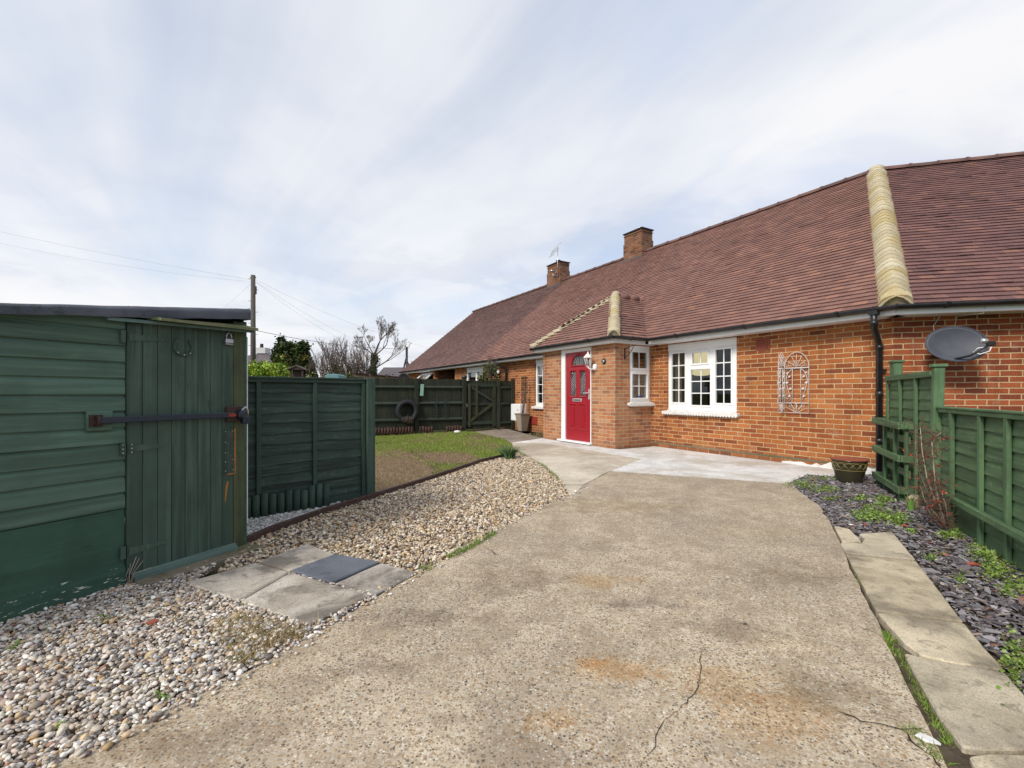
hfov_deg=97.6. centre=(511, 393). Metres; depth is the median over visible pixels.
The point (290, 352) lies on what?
evergreen tree
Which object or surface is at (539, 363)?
window
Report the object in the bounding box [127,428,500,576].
ground
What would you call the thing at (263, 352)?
house
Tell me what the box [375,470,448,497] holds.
edging board
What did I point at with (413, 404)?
tyre
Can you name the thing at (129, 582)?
dry stems
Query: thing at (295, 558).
paving slab
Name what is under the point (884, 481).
trellis
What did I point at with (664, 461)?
patio
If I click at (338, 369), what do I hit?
bare tree
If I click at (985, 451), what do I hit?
lap fence
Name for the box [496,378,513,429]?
closeboard fence
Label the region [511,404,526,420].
meter box
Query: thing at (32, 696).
gravel
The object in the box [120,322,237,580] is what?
door
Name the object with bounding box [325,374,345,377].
covered tank
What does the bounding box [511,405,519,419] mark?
door
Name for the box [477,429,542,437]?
border soil
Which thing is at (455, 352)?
brick bungalow
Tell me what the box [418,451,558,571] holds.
grass
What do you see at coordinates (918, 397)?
fence panel
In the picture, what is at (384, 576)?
paving slab
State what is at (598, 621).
driveway
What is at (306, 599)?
paving slab
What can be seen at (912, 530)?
plant
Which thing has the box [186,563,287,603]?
paving slab
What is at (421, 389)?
plaque
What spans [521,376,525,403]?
trellis
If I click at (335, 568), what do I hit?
manhole cover
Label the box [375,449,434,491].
bare soil
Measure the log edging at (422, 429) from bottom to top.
0.211 m
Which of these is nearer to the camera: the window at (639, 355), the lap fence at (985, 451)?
the lap fence at (985, 451)
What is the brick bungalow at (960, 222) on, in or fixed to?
on the ground at (467, 430)
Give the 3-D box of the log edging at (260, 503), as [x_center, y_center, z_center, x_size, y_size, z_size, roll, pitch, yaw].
[-2.128,0.970,3.849,1.110,0.262,0.062,0,0,-43]
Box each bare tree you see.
[290,337,380,377]
[310,337,378,373]
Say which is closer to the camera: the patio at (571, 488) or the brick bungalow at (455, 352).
the patio at (571, 488)
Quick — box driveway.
[54,471,946,767]
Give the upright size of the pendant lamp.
0.800 m
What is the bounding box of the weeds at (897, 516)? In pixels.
[781,474,916,527]
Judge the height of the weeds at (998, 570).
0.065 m
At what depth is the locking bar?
2.55 m
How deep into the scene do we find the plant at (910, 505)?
4.02 m
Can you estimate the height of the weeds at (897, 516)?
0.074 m
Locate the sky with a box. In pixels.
[0,0,1023,376]
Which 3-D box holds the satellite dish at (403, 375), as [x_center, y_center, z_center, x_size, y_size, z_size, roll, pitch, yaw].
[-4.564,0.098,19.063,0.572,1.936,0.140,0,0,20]
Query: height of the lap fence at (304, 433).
1.255 m
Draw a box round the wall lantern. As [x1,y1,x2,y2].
[583,352,596,369]
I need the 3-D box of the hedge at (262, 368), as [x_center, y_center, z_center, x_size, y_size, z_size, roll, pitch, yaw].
[-6.441,0.063,11.495,2.244,1.976,1.308,0,0,0]
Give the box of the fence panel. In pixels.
[885,360,947,518]
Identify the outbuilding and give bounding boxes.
[377,367,402,375]
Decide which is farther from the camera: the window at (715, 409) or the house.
the house
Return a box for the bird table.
[286,365,308,376]
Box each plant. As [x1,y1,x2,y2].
[401,415,413,422]
[495,444,525,459]
[522,380,527,413]
[873,502,887,507]
[904,494,916,510]
[904,528,918,533]
[939,529,966,539]
[975,548,1001,558]
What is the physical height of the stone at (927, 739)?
0.020 m
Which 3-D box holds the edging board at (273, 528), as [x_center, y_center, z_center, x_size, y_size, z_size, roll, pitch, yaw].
[-1.662,1.045,3.809,0.093,0.085,1.554,0,0,18]
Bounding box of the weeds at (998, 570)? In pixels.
[921,526,1023,704]
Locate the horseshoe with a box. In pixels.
[173,339,193,356]
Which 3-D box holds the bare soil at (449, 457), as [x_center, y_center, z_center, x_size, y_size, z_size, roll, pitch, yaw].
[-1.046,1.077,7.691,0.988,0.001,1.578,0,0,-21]
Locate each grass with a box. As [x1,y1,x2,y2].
[201,603,339,666]
[375,430,512,491]
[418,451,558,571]
[850,562,958,765]
[876,624,957,747]
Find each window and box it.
[417,372,432,378]
[467,366,482,380]
[531,359,542,408]
[627,345,654,406]
[662,337,739,417]
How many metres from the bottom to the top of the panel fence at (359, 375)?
1.803 m
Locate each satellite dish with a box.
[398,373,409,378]
[925,326,995,361]
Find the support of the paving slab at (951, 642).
on the ground at (467, 430)
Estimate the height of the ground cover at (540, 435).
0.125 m
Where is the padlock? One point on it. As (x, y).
(227, 341)
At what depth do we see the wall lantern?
8.84 m
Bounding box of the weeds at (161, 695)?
[4,462,532,727]
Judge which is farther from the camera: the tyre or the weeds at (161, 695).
the tyre
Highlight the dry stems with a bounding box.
[126,558,150,583]
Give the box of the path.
[476,428,541,443]
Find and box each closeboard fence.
[279,376,465,433]
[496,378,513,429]
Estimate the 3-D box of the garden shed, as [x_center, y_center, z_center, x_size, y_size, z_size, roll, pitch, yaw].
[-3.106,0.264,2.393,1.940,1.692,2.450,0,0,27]
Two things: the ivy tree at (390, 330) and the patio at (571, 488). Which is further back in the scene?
the ivy tree at (390, 330)
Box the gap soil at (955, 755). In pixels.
[891,643,976,767]
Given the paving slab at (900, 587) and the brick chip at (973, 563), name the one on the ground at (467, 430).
the paving slab at (900, 587)
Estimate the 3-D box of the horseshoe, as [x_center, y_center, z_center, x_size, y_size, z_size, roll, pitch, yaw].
[-1.994,-0.277,2.721,0.022,0.103,0.115,0,0,27]
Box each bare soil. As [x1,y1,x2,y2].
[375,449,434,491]
[421,451,478,462]
[458,436,494,442]
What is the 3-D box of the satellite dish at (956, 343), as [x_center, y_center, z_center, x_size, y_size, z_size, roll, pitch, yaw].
[5.260,-0.579,5.230,0.440,0.428,0.582,0,0,-34]
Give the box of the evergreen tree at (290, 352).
[269,333,319,376]
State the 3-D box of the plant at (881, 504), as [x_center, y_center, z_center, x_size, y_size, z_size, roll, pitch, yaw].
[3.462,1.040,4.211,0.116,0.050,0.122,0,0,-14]
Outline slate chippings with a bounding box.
[787,474,1023,693]
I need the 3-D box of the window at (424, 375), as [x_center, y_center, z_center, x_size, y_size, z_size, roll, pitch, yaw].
[-3.886,-0.706,19.600,0.526,0.448,1.520,0,0,-31]
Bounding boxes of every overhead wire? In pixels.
[3,232,249,279]
[257,280,427,347]
[260,331,391,348]
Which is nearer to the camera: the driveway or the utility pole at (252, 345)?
the driveway
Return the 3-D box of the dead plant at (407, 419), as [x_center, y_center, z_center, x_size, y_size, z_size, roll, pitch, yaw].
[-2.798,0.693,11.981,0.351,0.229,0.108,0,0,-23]
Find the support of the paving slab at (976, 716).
on the gap soil at (955, 755)
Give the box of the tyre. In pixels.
[395,400,418,421]
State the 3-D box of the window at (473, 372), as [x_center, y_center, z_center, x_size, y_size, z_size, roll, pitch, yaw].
[-1.282,-0.500,15.753,0.074,0.860,1.320,0,0,-31]
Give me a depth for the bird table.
8.35 m
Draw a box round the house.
[248,344,271,363]
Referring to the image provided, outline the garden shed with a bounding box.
[0,303,263,623]
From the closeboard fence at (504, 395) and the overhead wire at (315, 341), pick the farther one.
the overhead wire at (315, 341)
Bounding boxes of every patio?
[512,443,640,485]
[513,438,834,483]
[563,485,581,496]
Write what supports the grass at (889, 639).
on the gap soil at (955, 755)
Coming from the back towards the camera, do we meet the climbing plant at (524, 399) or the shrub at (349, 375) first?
the shrub at (349, 375)
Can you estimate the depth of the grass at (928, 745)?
1.34 m
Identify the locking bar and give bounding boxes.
[85,406,249,431]
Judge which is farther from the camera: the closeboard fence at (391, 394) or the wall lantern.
the closeboard fence at (391, 394)
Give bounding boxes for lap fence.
[248,376,374,516]
[936,406,1023,570]
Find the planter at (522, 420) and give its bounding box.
[514,413,530,430]
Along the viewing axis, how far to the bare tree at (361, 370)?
23.00 m
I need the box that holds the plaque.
[420,384,423,395]
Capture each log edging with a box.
[248,483,329,518]
[375,426,412,435]
[419,426,432,433]
[446,425,461,431]
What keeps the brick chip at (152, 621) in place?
on the gravel at (32, 696)
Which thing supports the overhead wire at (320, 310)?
attached to the utility pole at (252, 345)
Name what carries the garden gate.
attached to the closeboard fence at (391, 394)
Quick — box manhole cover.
[292,554,378,584]
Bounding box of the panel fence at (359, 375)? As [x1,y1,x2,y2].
[348,373,397,378]
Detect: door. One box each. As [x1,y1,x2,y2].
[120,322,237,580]
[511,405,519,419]
[566,351,589,441]
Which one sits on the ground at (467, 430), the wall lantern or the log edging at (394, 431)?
the log edging at (394, 431)
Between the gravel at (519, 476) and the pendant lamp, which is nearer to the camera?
the gravel at (519, 476)
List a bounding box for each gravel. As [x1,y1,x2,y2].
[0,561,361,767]
[217,452,569,573]
[247,501,343,534]
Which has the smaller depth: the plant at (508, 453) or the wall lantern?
the plant at (508, 453)
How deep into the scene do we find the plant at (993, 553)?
2.89 m
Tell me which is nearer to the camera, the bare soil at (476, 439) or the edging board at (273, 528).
the edging board at (273, 528)
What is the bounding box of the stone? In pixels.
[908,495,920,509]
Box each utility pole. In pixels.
[248,275,257,364]
[403,347,408,368]
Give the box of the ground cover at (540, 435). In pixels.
[529,432,542,436]
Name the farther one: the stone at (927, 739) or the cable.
the cable
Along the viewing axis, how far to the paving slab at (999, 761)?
1.27 m
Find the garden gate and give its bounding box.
[466,380,496,428]
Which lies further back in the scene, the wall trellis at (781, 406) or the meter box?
the meter box
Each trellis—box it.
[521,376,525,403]
[778,352,808,413]
[872,417,913,502]
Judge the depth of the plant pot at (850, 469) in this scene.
5.25 m
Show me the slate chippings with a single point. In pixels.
(990, 640)
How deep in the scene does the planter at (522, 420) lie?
12.45 m
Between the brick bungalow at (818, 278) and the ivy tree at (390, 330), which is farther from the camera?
the ivy tree at (390, 330)
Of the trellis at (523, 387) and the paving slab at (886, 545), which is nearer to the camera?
the paving slab at (886, 545)
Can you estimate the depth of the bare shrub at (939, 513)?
3.43 m
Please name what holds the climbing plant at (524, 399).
in the planter at (522, 420)
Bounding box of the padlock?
[224,332,233,344]
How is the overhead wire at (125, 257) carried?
attached to the utility pole at (252, 345)
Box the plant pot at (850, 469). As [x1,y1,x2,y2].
[830,457,868,484]
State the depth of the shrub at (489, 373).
13.35 m
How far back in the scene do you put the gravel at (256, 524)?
3.74 m
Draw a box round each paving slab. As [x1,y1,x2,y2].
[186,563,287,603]
[241,573,369,629]
[259,544,333,571]
[335,564,417,600]
[834,526,860,542]
[840,532,914,560]
[847,555,962,623]
[878,613,1003,672]
[905,654,1023,755]
[970,755,1023,767]
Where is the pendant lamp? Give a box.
[692,352,709,375]
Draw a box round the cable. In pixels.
[933,307,985,329]
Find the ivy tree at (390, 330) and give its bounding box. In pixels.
[351,315,411,375]
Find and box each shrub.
[343,371,356,377]
[477,352,501,428]
[896,416,957,529]
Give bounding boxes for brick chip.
[145,619,158,623]
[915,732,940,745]
[967,562,980,565]
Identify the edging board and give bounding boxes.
[247,493,374,543]
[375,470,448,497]
[448,454,502,472]
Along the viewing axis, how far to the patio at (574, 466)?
7.01 m
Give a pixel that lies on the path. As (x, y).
(508, 435)
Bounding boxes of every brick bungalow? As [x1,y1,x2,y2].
[398,243,571,380]
[474,164,913,475]
[885,151,1023,410]
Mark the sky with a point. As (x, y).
(420, 165)
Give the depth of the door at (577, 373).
9.44 m
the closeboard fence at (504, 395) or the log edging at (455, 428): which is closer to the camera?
the log edging at (455, 428)
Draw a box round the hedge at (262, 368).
[248,358,289,378]
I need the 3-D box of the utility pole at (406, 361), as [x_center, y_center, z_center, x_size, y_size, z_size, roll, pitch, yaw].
[-8.193,-1.248,34.000,1.196,4.596,0.240,0,0,0]

